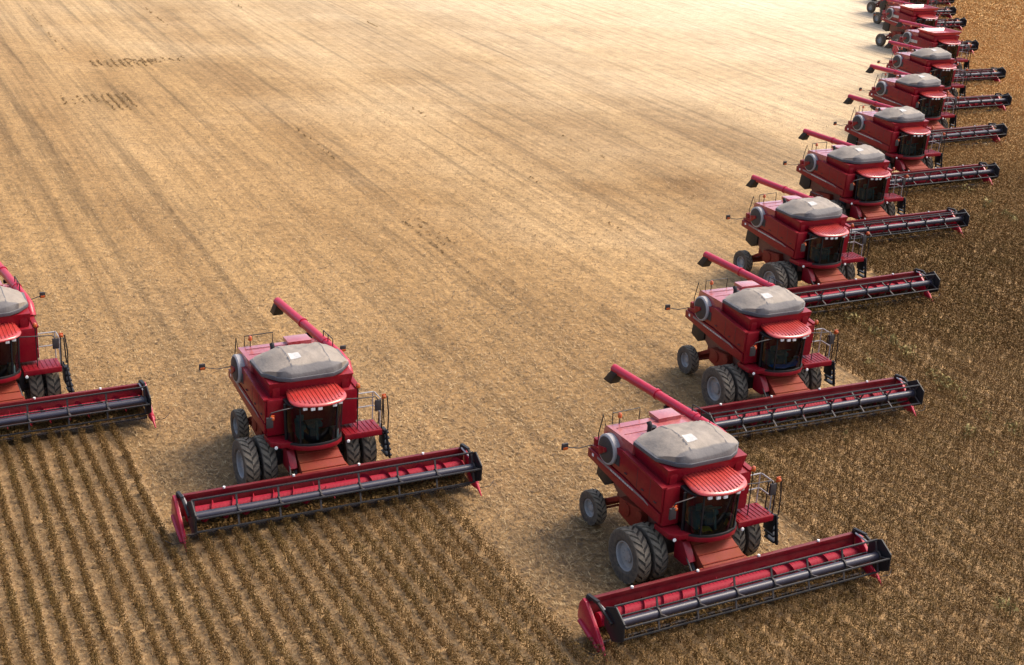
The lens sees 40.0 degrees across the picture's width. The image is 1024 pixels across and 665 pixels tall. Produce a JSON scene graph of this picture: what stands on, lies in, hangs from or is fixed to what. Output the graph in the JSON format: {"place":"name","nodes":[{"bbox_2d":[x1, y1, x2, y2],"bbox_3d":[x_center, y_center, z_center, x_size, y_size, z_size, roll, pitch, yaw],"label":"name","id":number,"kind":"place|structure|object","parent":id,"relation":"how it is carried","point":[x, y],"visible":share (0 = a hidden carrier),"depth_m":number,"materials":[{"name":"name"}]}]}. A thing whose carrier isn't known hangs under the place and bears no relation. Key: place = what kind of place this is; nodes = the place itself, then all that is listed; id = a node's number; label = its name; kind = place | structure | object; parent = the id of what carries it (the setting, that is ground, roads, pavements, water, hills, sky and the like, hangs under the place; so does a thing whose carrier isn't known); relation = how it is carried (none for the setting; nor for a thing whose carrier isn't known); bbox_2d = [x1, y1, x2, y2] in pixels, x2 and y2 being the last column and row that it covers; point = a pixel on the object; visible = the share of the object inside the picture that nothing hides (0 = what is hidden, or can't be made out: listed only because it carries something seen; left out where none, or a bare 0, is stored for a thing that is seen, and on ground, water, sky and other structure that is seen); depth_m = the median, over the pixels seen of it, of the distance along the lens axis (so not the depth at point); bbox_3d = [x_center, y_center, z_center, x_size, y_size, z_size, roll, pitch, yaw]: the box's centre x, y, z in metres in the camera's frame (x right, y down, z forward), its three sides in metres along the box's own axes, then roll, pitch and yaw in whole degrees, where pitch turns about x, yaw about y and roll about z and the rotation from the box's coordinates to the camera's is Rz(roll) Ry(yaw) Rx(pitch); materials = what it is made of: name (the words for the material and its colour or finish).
{"place":"outdoors","nodes":[
{"label":"outdoors","id":0,"kind":"place"},
{"bbox_2d":[0,0,1000,647],"bbox_3d":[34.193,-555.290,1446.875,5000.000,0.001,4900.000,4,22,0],"label":"field ground","id":1,"kind":"structure","parent":0,"point":[808,58],"depth_m":77.12,"materials":[{"name":"beige soil"}]},
{"bbox_2d":[0,262,168,439],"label":"combine harvester","id":2,"kind":"object","parent":1,"relation":"on","point":[41,405],"visible":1,"depth_m":46.97,"materials":[{"name":"metal"}]},
{"bbox_2d":[25,1,621,293],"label":"missed plants","id":3,"kind":"object","parent":1,"relation":"on","point":[129,99],"visible":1,"depth_m":91.86,"materials":[{"name":"brown plant"}]},
{"bbox_2d":[165,297,493,551],"bbox_3d":[-7.140,2.126,45.516,10.494,4.405,10.139,-8,24,-26],"label":"combine harvester","id":4,"kind":"object","parent":1,"relation":"on","point":[299,394],"visible":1,"depth_m":43.41,"materials":[{"name":"metal"}]},
{"bbox_2d":[0,50,1023,664],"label":"loose straw","id":5,"kind":"object","parent":1,"relation":"on","point":[492,532],"visible":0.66,"depth_m":50.44,"materials":[{"name":"beige plant"}]},
{"bbox_2d":[561,364,891,654],"bbox_3d":[4.509,4.372,41.708,10.494,4.405,10.139,-8,25,-27],"label":"combine harvester","id":6,"kind":"object","parent":1,"relation":"on","point":[676,473],"visible":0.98,"depth_m":39.68,"materials":[{"name":"red paint"}]},
{"bbox_2d":[699,526,711,531],"bbox_3d":[5.433,5.474,39.454,0.260,0.148,0.310,-8,25,-27],"label":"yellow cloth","id":7,"kind":"object","parent":6,"relation":"in","point":[706,528],"visible":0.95,"depth_m":39.39,"materials":[{"name":"yellow fabric"}]},
{"bbox_2d":[665,251,924,438],"bbox_3d":[8.808,0.073,53.080,10.494,4.405,10.122,-7,24,-24],"label":"combine harvester","id":8,"kind":"object","parent":1,"relation":"on","point":[751,329],"visible":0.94,"depth_m":51.07,"materials":[{"name":"metal"}]},
{"bbox_2d":[726,175,939,313],"bbox_3d":[12.885,-4.322,64.659,10.494,4.405,10.134,-8,25,-26],"label":"combine harvester","id":9,"kind":"object","parent":1,"relation":"on","point":[795,236],"visible":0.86,"depth_m":62.77,"materials":[{"name":"metal"}]},
{"bbox_2d":[783,128,969,244],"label":"combine harvester","id":10,"kind":"object","parent":1,"relation":"on","point":[851,180],"visible":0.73,"depth_m":72.57,"materials":[{"name":"metal"}]},
{"bbox_2d":[867,0,956,17],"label":"combine harvester","id":11,"kind":"object","parent":1,"relation":"on","point":[945,12],"visible":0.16,"depth_m":143.79,"materials":[{"name":"metal"}]},
{"bbox_2d":[872,0,954,5],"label":"combine harvester","id":12,"kind":"object","parent":1,"relation":"on","point":[945,2],"visible":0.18,"depth_m":151.62,"materials":[{"name":"metal"}]},
{"bbox_2d":[833,94,999,193],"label":"combine harvester","id":13,"kind":"object","parent":1,"relation":"on","point":[898,137],"visible":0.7,"depth_m":82.12,"materials":[{"name":"metal"}]},
{"bbox_2d":[873,0,966,30],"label":"combine harvester","id":14,"kind":"object","parent":1,"relation":"on","point":[956,23],"visible":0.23,"depth_m":136.74,"materials":[{"name":"metal"}]},
{"bbox_2d":[873,0,978,54],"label":"combine harvester","id":15,"kind":"object","parent":1,"relation":"on","point":[892,16],"visible":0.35,"depth_m":124.58,"materials":[{"name":"metal"}]},
{"bbox_2d":[859,64,1007,148],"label":"combine harvester","id":16,"kind":"object","parent":1,"relation":"on","point":[925,94],"visible":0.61,"depth_m":92.39,"materials":[{"name":"metal"}]},
{"bbox_2d":[877,40,1011,112],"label":"combine harvester","id":17,"kind":"object","parent":1,"relation":"on","point":[937,62],"visible":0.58,"depth_m":102.16,"materials":[{"name":"metal"}]},
{"bbox_2d":[889,19,1005,83],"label":"combine harvester","id":18,"kind":"object","parent":1,"relation":"on","point":[926,36],"visible":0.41,"depth_m":112.42,"materials":[{"name":"metal"}]},
{"bbox_2d":[0,11,1023,664],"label":"soil ground","id":19,"kind":"structure","parent":0,"point":[72,565],"depth_m":40.04,"materials":[{"name":"brown soil"}]},
{"bbox_2d":[0,0,1023,664],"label":"soybean crop","id":20,"kind":"object","parent":19,"relation":"on","point":[1002,20],"visible":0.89,"depth_m":42.99,"materials":[{"name":"brown plant"}]},
{"bbox_2d":[842,183,1023,618],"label":"yellow weeds","id":21,"kind":"object","parent":19,"relation":"on","point":[893,337],"visible":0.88,"depth_m":54.95,"materials":[{"name":"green plant"}]},
{"bbox_2d":[769,356,797,367],"bbox_3d":[9.875,1.074,50.890,1.100,0.292,0.460,-7,24,-24],"label":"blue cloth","id":22,"kind":"object","parent":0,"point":[793,362],"visible":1,"depth_m":50.79,"materials":[{"name":"blue fabric"}]}
]}

